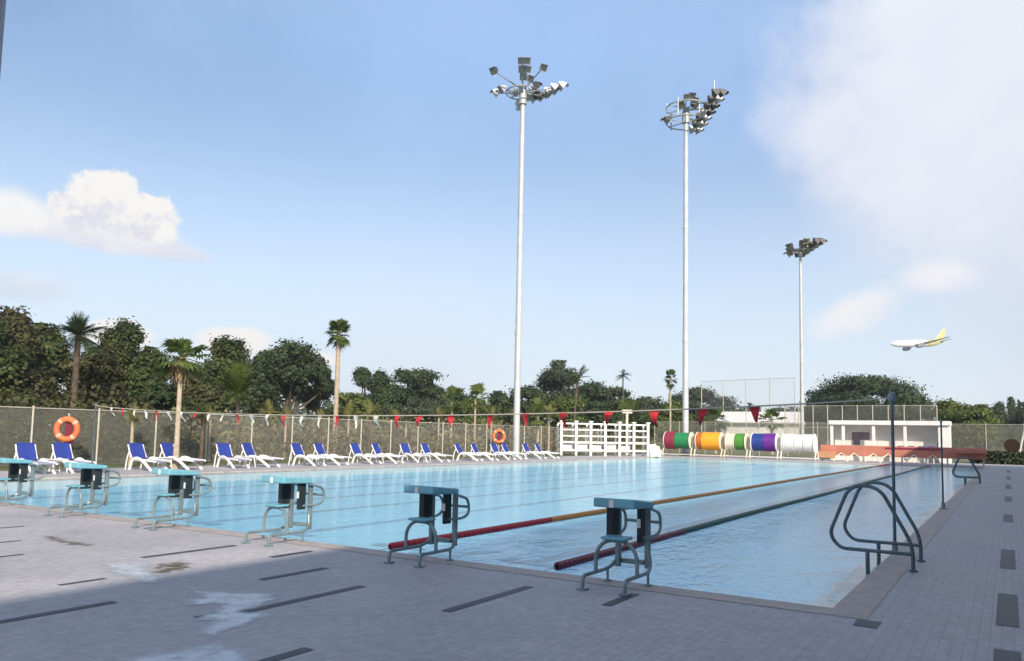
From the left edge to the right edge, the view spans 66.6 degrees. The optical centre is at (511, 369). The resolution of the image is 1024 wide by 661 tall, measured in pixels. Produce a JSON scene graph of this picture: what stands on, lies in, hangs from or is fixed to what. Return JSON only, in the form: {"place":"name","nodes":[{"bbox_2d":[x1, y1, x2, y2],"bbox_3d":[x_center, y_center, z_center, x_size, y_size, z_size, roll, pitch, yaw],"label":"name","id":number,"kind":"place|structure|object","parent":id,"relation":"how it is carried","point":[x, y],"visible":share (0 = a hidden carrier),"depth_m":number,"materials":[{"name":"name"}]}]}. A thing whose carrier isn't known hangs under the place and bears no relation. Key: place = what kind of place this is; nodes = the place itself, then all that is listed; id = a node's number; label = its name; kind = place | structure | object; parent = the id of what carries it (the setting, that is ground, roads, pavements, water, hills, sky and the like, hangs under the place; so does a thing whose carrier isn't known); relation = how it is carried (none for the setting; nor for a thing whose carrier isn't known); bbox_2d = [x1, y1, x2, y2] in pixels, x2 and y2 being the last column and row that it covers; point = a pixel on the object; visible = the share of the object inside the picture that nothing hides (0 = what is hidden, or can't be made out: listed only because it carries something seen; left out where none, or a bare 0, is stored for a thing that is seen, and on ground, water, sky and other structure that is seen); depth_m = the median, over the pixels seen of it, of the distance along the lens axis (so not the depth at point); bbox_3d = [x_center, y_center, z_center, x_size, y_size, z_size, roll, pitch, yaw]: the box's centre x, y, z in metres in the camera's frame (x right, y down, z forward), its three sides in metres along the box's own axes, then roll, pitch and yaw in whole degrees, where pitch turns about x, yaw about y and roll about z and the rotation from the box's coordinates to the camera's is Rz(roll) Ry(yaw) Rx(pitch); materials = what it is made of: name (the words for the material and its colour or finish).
{"place":"outdoors","nodes":[
{"label":"outdoors","id":0,"kind":"place"},
{"bbox_2d":[0,454,1023,660],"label":"pool deck","id":1,"kind":"structure","parent":0,"point":[958,595],"depth_m":6.81,"materials":[{"name":"tile"}]},
{"bbox_2d":[0,0,5,74],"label":"shade column","id":2,"kind":"structure","parent":1,"relation":"on","point":[2,10],"depth_m":1.04,"materials":[{"name":"grey paint"}]},
{"bbox_2d":[0,458,45,504],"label":"starting block","id":3,"kind":"structure","parent":1,"relation":"on","point":[18,466],"depth_m":14.76,"materials":[{"name":"grey metal"}]},
{"bbox_2d":[14,443,57,473],"bbox_3d":[-14.875,2.784,24.291,1.786,0.987,0.702,-2,-6,37],"label":"sun lounger","id":4,"kind":"object","parent":1,"relation":"on","point":[26,451],"visible":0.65,"depth_m":24.61,"materials":[{"name":"white plastic"}]},
{"bbox_2d":[48,443,96,473],"bbox_3d":[-14.294,2.883,25.338,1.786,0.987,0.703,-2,-6,34],"label":"sun lounger","id":5,"kind":"object","parent":1,"relation":"on","point":[62,450],"visible":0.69,"depth_m":25.61,"materials":[{"name":"white plastic"}]},
{"bbox_2d":[43,462,120,517],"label":"starting block","id":6,"kind":"structure","parent":1,"relation":"on","point":[91,477],"depth_m":13.37,"materials":[{"name":"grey metal"}]},
{"bbox_2d":[103,562,159,581],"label":"puddle","id":7,"kind":"object","parent":1,"relation":"on","point":[137,570],"visible":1,"depth_m":8.16,"materials":[{"name":"grey"}]},
{"bbox_2d":[125,443,170,470],"bbox_3d":[-12.811,3.085,27.417,1.786,0.987,0.702,-2,-6,33],"label":"sun lounger","id":8,"kind":"object","parent":1,"relation":"on","point":[136,452],"visible":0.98,"depth_m":27.59,"materials":[{"name":"white plastic"}]},
{"bbox_2d":[131,468,211,530],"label":"starting block","id":9,"kind":"structure","parent":1,"relation":"on","point":[180,485],"depth_m":12.04,"materials":[{"name":"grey metal"}]},
{"bbox_2d":[148,337,214,468],"bbox_3d":[-12.428,1.201,28.957,2.353,4.920,2.474,5,-6,-37],"label":"palm tree","id":10,"kind":"object","parent":1,"relation":"on","point":[178,368],"visible":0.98,"depth_m":28.87,"materials":[{"name":"green plant"}]},
{"bbox_2d":[157,443,205,469],"bbox_3d":[-12.150,3.201,28.654,1.786,0.987,0.702,-1,-5,25],"label":"sun lounger","id":11,"kind":"object","parent":1,"relation":"on","point":[166,449],"visible":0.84,"depth_m":28.71,"materials":[{"name":"white plastic"}]},
{"bbox_2d":[131,646,246,660],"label":"puddle","id":12,"kind":"object","parent":1,"relation":"on","point":[203,653],"visible":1,"depth_m":5.14,"materials":[{"name":"grey"}]},
{"bbox_2d":[188,591,276,634],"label":"puddle","id":13,"kind":"object","parent":1,"relation":"on","point":[229,615],"visible":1,"depth_m":6.57,"materials":[{"name":"grey"}]},
{"bbox_2d":[214,443,251,468],"bbox_3d":[-10.933,3.379,30.489,1.786,0.987,0.702,-3,-6,42],"label":"sun lounger","id":14,"kind":"object","parent":1,"relation":"on","point":[224,451],"visible":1,"depth_m":30.77,"materials":[{"name":"white plastic"}]},
{"bbox_2d":[239,443,283,466],"bbox_3d":[-10.244,3.503,31.815,1.786,0.987,0.702,-1,-5,24],"label":"sun lounger","id":15,"kind":"object","parent":1,"relation":"on","point":[248,449],"visible":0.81,"depth_m":31.89,"materials":[{"name":"white plastic"}]},
{"bbox_2d":[241,475,324,546],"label":"starting block","id":16,"kind":"structure","parent":1,"relation":"on","point":[286,492],"depth_m":10.68,"materials":[{"name":"teal metal"}]},
{"bbox_2d":[288,443,328,465],"bbox_3d":[-8.793,3.686,33.671,1.786,0.987,0.702,-2,-6,31],"label":"sun lounger","id":17,"kind":"object","parent":1,"relation":"on","point":[297,450],"visible":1,"depth_m":33.80,"materials":[{"name":"white plastic"}]},
{"bbox_2d":[312,443,351,464],"bbox_3d":[-8.108,3.810,34.993,1.786,0.987,0.702,-1,-5,26],"label":"sun lounger","id":18,"kind":"object","parent":1,"relation":"on","point":[319,448],"visible":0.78,"depth_m":35.07,"materials":[{"name":"white plastic"}]},
{"bbox_2d":[348,443,384,463],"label":"sun lounger","id":19,"kind":"object","parent":1,"relation":"on","point":[356,449],"visible":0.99,"depth_m":37.09,"materials":[{"name":"white plastic"}]},
{"bbox_2d":[398,443,429,462],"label":"sun lounger","id":20,"kind":"object","parent":1,"relation":"on","point":[405,449],"visible":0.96,"depth_m":40.18,"materials":[{"name":"white plastic"}]},
{"bbox_2d":[383,485,469,567],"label":"starting block","id":21,"kind":"structure","parent":1,"relation":"on","point":[427,495],"depth_m":9.33,"materials":[{"name":"teal metal"}]},
{"bbox_2d":[0,458,981,607],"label":"pool basin","id":22,"kind":"object","parent":1,"relation":"in","point":[793,553],"visible":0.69,"depth_m":18.62,"materials":[{"name":"tile"}]},
{"bbox_2d":[0,456,989,619],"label":"pool coping","id":23,"kind":"object","parent":1,"relation":"on","point":[864,597],"visible":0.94,"depth_m":9.84,"materials":[{"name":"grey concrete"}]},
{"bbox_2d":[887,392,901,551],"bbox_3d":[5.256,1.402,10.733,0.180,2.190,0.175,-2,-6,32],"label":"flag post","id":24,"kind":"object","parent":23,"relation":"on","point":[891,396],"visible":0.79,"depth_m":10.73,"materials":[{"name":"metal"}]},
{"bbox_2d":[96,397,887,428],"bbox_3d":[-3.695,1.012,17.365,22.243,0.581,0.251,-2,-6,36],"label":"pennant line","id":25,"kind":"object","parent":24,"relation":"hanging from","point":[754,410],"visible":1,"depth_m":14.49,"materials":[{"name":"fabric"}]},
{"bbox_2d":[556,420,649,456],"bbox_3d":[7.092,5.359,60.622,7.449,2.665,1.135,2,-5,-14],"label":"white rack","id":26,"kind":"object","parent":1,"relation":"on","point":[582,446],"visible":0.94,"depth_m":60.32,"materials":[{"name":"metal"}]},
{"bbox_2d":[576,497,661,595],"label":"starting block","id":27,"kind":"structure","parent":1,"relation":"on","point":[616,508],"depth_m":7.98,"materials":[{"name":"teal metal"}]},
{"bbox_2d":[662,431,695,456],"bbox_3d":[13.931,6.174,65.008,2.524,2.040,1.480,-2,-6,32],"label":"lane rope reel","id":28,"kind":"object","parent":1,"relation":"on","point":[673,440],"visible":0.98,"depth_m":64.57,"materials":[{"name":"green paint"}]},
{"bbox_2d":[661,80,728,455],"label":"floodlight mast","id":29,"kind":"object","parent":1,"relation":"on","point":[699,122],"visible":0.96,"depth_m":67.14,"materials":[{"name":"silver metal"}]},
{"bbox_2d":[693,432,725,457],"bbox_3d":[16.147,6.101,63.603,2.322,2.040,1.480,-2,-6,32],"label":"lane rope reel","id":30,"kind":"object","parent":1,"relation":"on","point":[709,440],"visible":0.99,"depth_m":63.13,"materials":[{"name":"orange paint"}]},
{"bbox_2d":[723,432,750,457],"bbox_3d":[18.043,6.039,62.400,1.868,2.040,1.480,-2,-6,32],"label":"lane rope reel","id":31,"kind":"object","parent":1,"relation":"on","point":[738,441],"visible":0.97,"depth_m":62.01,"materials":[{"name":"beige paint"}]},
{"bbox_2d":[748,433,781,459],"bbox_3d":[19.897,5.979,61.224,2.221,2.040,1.480,-2,-6,32],"label":"lane rope reel","id":32,"kind":"object","parent":1,"relation":"on","point":[769,442],"visible":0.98,"depth_m":60.78,"materials":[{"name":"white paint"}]},
{"bbox_2d":[780,433,818,460],"bbox_3d":[22.070,5.907,59.845,2.625,2.040,1.480,-2,-6,32],"label":"lane rope reel","id":33,"kind":"object","parent":1,"relation":"on","point":[798,443],"visible":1,"depth_m":59.42,"materials":[{"name":"white paint"}]},
{"bbox_2d":[829,481,924,575],"bbox_3d":[4.583,2.066,9.759,0.968,1.291,1.050,-2,-6,32],"label":"pool ladder","id":34,"kind":"object","parent":1,"relation":"on","point":[879,551],"visible":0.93,"depth_m":9.57,"materials":[{"name":"metal"}]},
{"bbox_2d":[828,420,951,463],"bbox_3d":[29.302,5.555,60.563,8.500,3.150,1.800,-2,-6,32],"label":"poolside shelter","id":35,"kind":"object","parent":1,"relation":"on","point":[872,433],"visible":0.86,"depth_m":60.66,"materials":[{"name":"white paint"}]},
{"bbox_2d":[816,445,986,465],"bbox_3d":[28.044,6.204,56.817,11.350,1.236,0.860,-2,-6,32],"label":"coral barrier","id":36,"kind":"object","parent":1,"relation":"on","point":[830,451],"visible":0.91,"depth_m":56.87,"materials":[{"name":"paint"}]},
{"bbox_2d":[0,430,1023,470],"bbox_3d":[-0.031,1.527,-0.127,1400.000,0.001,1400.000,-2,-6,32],"label":"ground","id":37,"kind":"structure","parent":0,"point":[285,461],"depth_m":49.98,"materials":[{"name":"grey concrete"}]},
{"bbox_2d":[0,318,43,420],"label":"broadleaf tree","id":38,"kind":"object","parent":37,"relation":"on","point":[14,359],"visible":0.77,"depth_m":50.03,"materials":[{"name":"green plant"}]},
{"bbox_2d":[0,305,60,446],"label":"broadleaf tree","id":39,"kind":"object","parent":37,"relation":"on","point":[20,328],"visible":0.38,"depth_m":53.69,"materials":[{"name":"green plant"}]},
{"bbox_2d":[30,322,72,444],"bbox_3d":[-35.241,1.037,58.458,7.558,9.253,5.867,-3,-6,39],"label":"broadleaf tree","id":40,"kind":"object","parent":37,"relation":"on","point":[50,356],"visible":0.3,"depth_m":57.41,"materials":[{"name":"green plant"}]},
{"bbox_2d":[53,413,80,444],"bbox_3d":[-15.985,2.536,27.949,0.870,1.950,0.259,2,-5,-12],"label":"lifebuoy stand","id":41,"kind":"object","parent":37,"relation":"on","point":[72,428],"visible":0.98,"depth_m":27.93,"materials":[{"name":"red plastic"}]},
{"bbox_2d":[45,310,112,415],"bbox_3d":[-27.256,0.611,48.955,3.743,8.821,4.288,2,-5,-10],"label":"palm tree","id":42,"kind":"object","parent":37,"relation":"on","point":[80,329],"visible":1,"depth_m":48.88,"materials":[{"name":"green plant"}]},
{"bbox_2d":[46,342,136,435],"bbox_3d":[-29.661,1.692,54.510,5.894,7.519,5.603,2,-5,-11],"label":"broadleaf tree","id":43,"kind":"object","parent":37,"relation":"on","point":[100,371],"visible":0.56,"depth_m":54.46,"materials":[{"name":"green plant"}]},
{"bbox_2d":[0,369,221,465],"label":"undergrowth","id":44,"kind":"object","parent":37,"relation":"on","point":[13,402],"visible":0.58,"depth_m":34.59,"materials":[{"name":"green plant"}]},
{"bbox_2d":[94,316,149,445],"bbox_3d":[-31.250,0.922,62.819,5.866,10.362,4.824,1,-5,3],"label":"broadleaf tree","id":45,"kind":"object","parent":37,"relation":"on","point":[125,338],"visible":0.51,"depth_m":61.90,"materials":[{"name":"green plant"}]},
{"bbox_2d":[125,405,143,465],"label":"young palm","id":46,"kind":"object","parent":37,"relation":"on","point":[133,418],"visible":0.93,"depth_m":30.00,"materials":[{"name":"green plant"}]},
{"bbox_2d":[114,346,172,425],"bbox_3d":[-27.247,2.013,57.839,4.284,7.530,5.711,-1,-5,22],"label":"broadleaf tree","id":47,"kind":"object","parent":37,"relation":"on","point":[140,378],"visible":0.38,"depth_m":56.79,"materials":[{"name":"green plant"}]},
{"bbox_2d":[128,381,203,432],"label":"broadleaf tree","id":48,"kind":"object","parent":37,"relation":"on","point":[163,396],"visible":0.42,"depth_m":52.33,"materials":[{"name":"green plant"}]},
{"bbox_2d":[166,368,228,434],"bbox_3d":[-24.854,2.765,60.397,5.438,6.554,4.418,2,-5,-8],"label":"broadleaf tree","id":49,"kind":"object","parent":37,"relation":"on","point":[198,390],"visible":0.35,"depth_m":60.04,"materials":[{"name":"green plant"}]},
{"bbox_2d":[189,398,215,464],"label":"palm","id":50,"kind":"object","parent":37,"relation":"on","point":[202,417],"visible":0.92,"depth_m":31.91,"materials":[{"name":"green plant"}]},
{"bbox_2d":[200,332,257,432],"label":"broadleaf tree","id":51,"kind":"object","parent":37,"relation":"on","point":[226,352],"visible":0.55,"depth_m":70.39,"materials":[{"name":"green plant"}]},
{"bbox_2d":[210,359,260,454],"bbox_3d":[-15.233,2.049,43.361,2.891,5.506,2.701,-1,-5,22],"label":"palm tree","id":52,"kind":"object","parent":37,"relation":"on","point":[237,383],"visible":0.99,"depth_m":43.20,"materials":[{"name":"green plant"}]},
{"bbox_2d":[242,355,287,433],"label":"broadleaf tree","id":53,"kind":"object","parent":37,"relation":"on","point":[262,391],"visible":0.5,"depth_m":90.02,"materials":[{"name":"green plant"}]},
{"bbox_2d":[255,399,282,460],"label":"palm","id":54,"kind":"object","parent":37,"relation":"on","point":[268,407],"visible":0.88,"depth_m":37.52,"materials":[{"name":"green plant"}]},
{"bbox_2d":[251,337,341,435],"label":"rain tree","id":55,"kind":"object","parent":37,"relation":"on","point":[297,367],"visible":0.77,"depth_m":95.01,"materials":[{"name":"green plant"}]},
{"bbox_2d":[0,405,598,465],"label":"chain link fence","id":56,"kind":"object","parent":37,"relation":"on","point":[33,407],"visible":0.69,"depth_m":36.55,"materials":[{"name":"grey metal"}]},
{"bbox_2d":[303,365,332,440],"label":"broadleaf tree","id":57,"kind":"object","parent":37,"relation":"on","point":[314,406],"visible":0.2,"depth_m":100.72,"materials":[{"name":"green plant"}]},
{"bbox_2d":[324,318,350,451],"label":"palm tree","id":58,"kind":"object","parent":37,"relation":"on","point":[336,328],"visible":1,"depth_m":50.75,"materials":[{"name":"green plant"}]},
{"bbox_2d":[313,392,384,438],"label":"broadleaf tree","id":59,"kind":"object","parent":37,"relation":"on","point":[354,399],"visible":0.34,"depth_m":103.76,"materials":[{"name":"green plant"}]},
{"bbox_2d":[72,398,660,459],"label":"undergrowth","id":60,"kind":"object","parent":37,"relation":"on","point":[399,434],"visible":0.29,"depth_m":49.65,"materials":[{"name":"green plant"}]},
{"bbox_2d":[358,399,382,457],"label":"palm","id":61,"kind":"object","parent":37,"relation":"on","point":[369,409],"visible":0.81,"depth_m":44.63,"materials":[{"name":"green plant"}]},
{"bbox_2d":[351,366,391,439],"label":"broadleaf tree","id":62,"kind":"object","parent":37,"relation":"on","point":[363,377],"visible":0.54,"depth_m":116.25,"materials":[{"name":"green plant"}]},
{"bbox_2d":[343,385,407,433],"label":"broadleaf tree","id":63,"kind":"object","parent":37,"relation":"on","point":[385,396],"visible":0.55,"depth_m":113.71,"materials":[{"name":"green plant"}]},
{"bbox_2d":[384,366,448,408],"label":"rain tree","id":64,"kind":"object","parent":37,"relation":"on","point":[419,384],"visible":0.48,"depth_m":123.75,"materials":[{"name":"green plant"}]},
{"bbox_2d":[399,398,462,434],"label":"broadleaf tree","id":65,"kind":"object","parent":37,"relation":"on","point":[424,406],"visible":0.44,"depth_m":102.25,"materials":[{"name":"green plant"}]},
{"bbox_2d":[438,385,467,454],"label":"palm","id":66,"kind":"object","parent":37,"relation":"on","point":[451,407],"visible":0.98,"depth_m":54.71,"materials":[{"name":"green plant"}]},
{"bbox_2d":[461,383,488,442],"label":"palm","id":67,"kind":"object","parent":37,"relation":"on","point":[478,388],"visible":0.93,"depth_m":56.70,"materials":[{"name":"green plant"}]},
{"bbox_2d":[445,398,506,434],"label":"broadleaf tree","id":68,"kind":"object","parent":37,"relation":"on","point":[469,409],"visible":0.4,"depth_m":110.17,"materials":[{"name":"green plant"}]},
{"bbox_2d":[483,390,513,428],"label":"broadleaf tree","id":69,"kind":"object","parent":37,"relation":"on","point":[498,399],"visible":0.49,"depth_m":122.90,"materials":[{"name":"green plant"}]},
{"bbox_2d":[14,394,1023,449],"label":"wood","id":70,"kind":"object","parent":37,"relation":"on","point":[302,411],"visible":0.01,"depth_m":238.05,"materials":[{"name":"green plant"}]},
{"bbox_2d":[502,385,554,431],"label":"broadleaf tree","id":71,"kind":"object","parent":37,"relation":"on","point":[528,392],"visible":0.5,"depth_m":122.92,"materials":[{"name":"green plant"}]},
{"bbox_2d":[489,57,568,456],"bbox_3d":[0.719,-7.642,53.284,5.244,27.100,5.622,-2,-6,32],"label":"floodlight mast","id":72,"kind":"object","parent":37,"relation":"on","point":[533,95],"visible":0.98,"depth_m":54.05,"materials":[{"name":"silver metal"}]},
{"bbox_2d":[526,397,550,450],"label":"palm","id":73,"kind":"object","parent":37,"relation":"on","point":[537,403],"visible":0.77,"depth_m":63.66,"materials":[{"name":"green plant"}]},
{"bbox_2d":[524,360,582,419],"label":"broadleaf tree","id":74,"kind":"object","parent":37,"relation":"on","point":[554,377],"visible":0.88,"depth_m":125.81,"materials":[{"name":"green plant"}]},
{"bbox_2d":[533,395,594,437],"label":"broadleaf tree","id":75,"kind":"object","parent":37,"relation":"on","point":[566,404],"visible":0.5,"depth_m":110.15,"materials":[{"name":"green plant"}]},
{"bbox_2d":[564,364,589,427],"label":"palm tree","id":76,"kind":"object","parent":37,"relation":"on","point":[581,372],"visible":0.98,"depth_m":99.89,"materials":[{"name":"green plant"}]},
{"bbox_2d":[546,379,653,434],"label":"rain tree","id":77,"kind":"object","parent":37,"relation":"on","point":[597,393],"visible":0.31,"depth_m":133.68,"materials":[{"name":"green plant"}]},
{"bbox_2d":[580,397,651,439],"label":"broadleaf tree","id":78,"kind":"object","parent":37,"relation":"on","point":[600,418],"visible":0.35,"depth_m":115.27,"materials":[{"name":"green plant"}]},
{"bbox_2d":[612,399,639,445],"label":"palm","id":79,"kind":"object","parent":37,"relation":"on","point":[627,404],"visible":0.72,"depth_m":74.72,"materials":[{"name":"green plant"}]},
{"bbox_2d":[631,395,666,441],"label":"broadleaf tree","id":80,"kind":"object","parent":37,"relation":"on","point":[651,403],"visible":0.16,"depth_m":144.57,"materials":[{"name":"green plant"}]},
{"bbox_2d":[664,369,677,451],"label":"palm tree","id":81,"kind":"object","parent":37,"relation":"on","point":[669,382],"visible":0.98,"depth_m":86.23,"materials":[{"name":"green plant"}]},
{"bbox_2d":[645,400,706,437],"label":"broadleaf tree","id":82,"kind":"object","parent":37,"relation":"on","point":[676,416],"visible":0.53,"depth_m":120.50,"materials":[{"name":"green plant"}]},
{"bbox_2d":[658,384,741,431],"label":"rain tree","id":83,"kind":"object","parent":37,"relation":"on","point":[694,397],"visible":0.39,"depth_m":153.06,"materials":[{"name":"green plant"}]},
{"bbox_2d":[702,406,729,453],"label":"palm","id":84,"kind":"object","parent":37,"relation":"on","point":[712,412],"visible":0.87,"depth_m":79.05,"materials":[{"name":"green plant"}]},
{"bbox_2d":[701,377,795,452],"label":"tall net","id":85,"kind":"object","parent":37,"relation":"on","point":[749,398],"visible":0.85,"depth_m":97.98,"materials":[{"name":"grey fabric"}]},
{"bbox_2d":[717,412,805,448],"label":"pavilion","id":86,"kind":"structure","parent":37,"relation":"on","point":[791,419],"depth_m":120.72,"materials":[{"name":"white paint"}]},
{"bbox_2d":[756,408,787,454],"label":"palm","id":87,"kind":"object","parent":37,"relation":"on","point":[770,412],"visible":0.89,"depth_m":79.39,"materials":[{"name":"green plant"}]},
{"bbox_2d":[783,237,826,434],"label":"floodlight mast","id":88,"kind":"object","parent":37,"relation":"on","point":[807,245],"visible":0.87,"depth_m":105.44,"materials":[{"name":"silver metal"}]},
{"bbox_2d":[795,397,849,448],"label":"broadleaf tree","id":89,"kind":"object","parent":37,"relation":"on","point":[820,432],"visible":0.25,"depth_m":138.23,"materials":[{"name":"green plant"}]},
{"bbox_2d":[654,421,1023,461],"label":"chain link fence","id":90,"kind":"object","parent":37,"relation":"on","point":[783,427],"visible":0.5,"depth_m":71.09,"materials":[{"name":"grey metal"}]},
{"bbox_2d":[784,405,937,453],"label":"court fence","id":91,"kind":"object","parent":37,"relation":"on","point":[798,407],"visible":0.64,"depth_m":85.54,"materials":[{"name":"grey metal"}]},
{"bbox_2d":[799,372,942,425],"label":"rain tree","id":92,"kind":"object","parent":37,"relation":"on","point":[858,387],"visible":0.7,"depth_m":131.64,"materials":[{"name":"green plant"}]},
{"bbox_2d":[929,397,972,447],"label":"broadleaf tree","id":93,"kind":"object","parent":37,"relation":"on","point":[948,407],"visible":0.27,"depth_m":120.79,"materials":[{"name":"green plant"}]},
{"bbox_2d":[949,404,1007,448],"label":"broadleaf tree","id":94,"kind":"object","parent":37,"relation":"on","point":[975,414],"visible":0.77,"depth_m":114.31,"materials":[{"name":"green plant"}]},
{"bbox_2d":[969,450,1023,464],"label":"hedge","id":95,"kind":"object","parent":37,"relation":"on","point":[999,456],"visible":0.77,"depth_m":59.67,"materials":[{"name":"green plant"}]},
{"bbox_2d":[991,401,1013,450],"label":"broadleaf tree","id":96,"kind":"object","parent":37,"relation":"on","point":[1000,407],"visible":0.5,"depth_m":176.80,"materials":[{"name":"green plant"}]},
{"bbox_2d":[1002,407,1023,443],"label":"broadleaf tree","id":97,"kind":"object","parent":37,"relation":"on","point":[1018,418],"visible":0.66,"depth_m":158.40,"materials":[{"name":"green plant"}]},
{"bbox_2d":[0,0,1023,482],"label":"sky","id":98,"kind":"structure","parent":0,"point":[262,172],"materials":[{"name":"blue"}]},
{"bbox_2d":[891,329,950,350],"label":"airliner","id":99,"kind":"object","parent":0,"point":[906,345],"visible":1,"depth_m":568.11,"materials":[{"name":"white metal"}]},
{"label":"pool water","id":100,"kind":"structure","parent":0,"visible":0},
{"bbox_2d":[379,464,888,549],"bbox_3d":[12.179,4.447,32.102,0.156,0.104,52.270,-2,-6,32],"label":"lane rope","id":101,"kind":"object","parent":100,"relation":"on","point":[464,534],"visible":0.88,"depth_m":14.46,"materials":[{"name":"red plastic"}]},
{"bbox_2d":[544,465,929,570],"bbox_3d":[14.879,4.467,31.687,0.158,0.104,54.350,-2,-6,32],"label":"lane rope","id":102,"kind":"object","parent":100,"relation":"on","point":[574,561],"visible":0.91,"depth_m":13.04,"materials":[{"name":"red plastic"}]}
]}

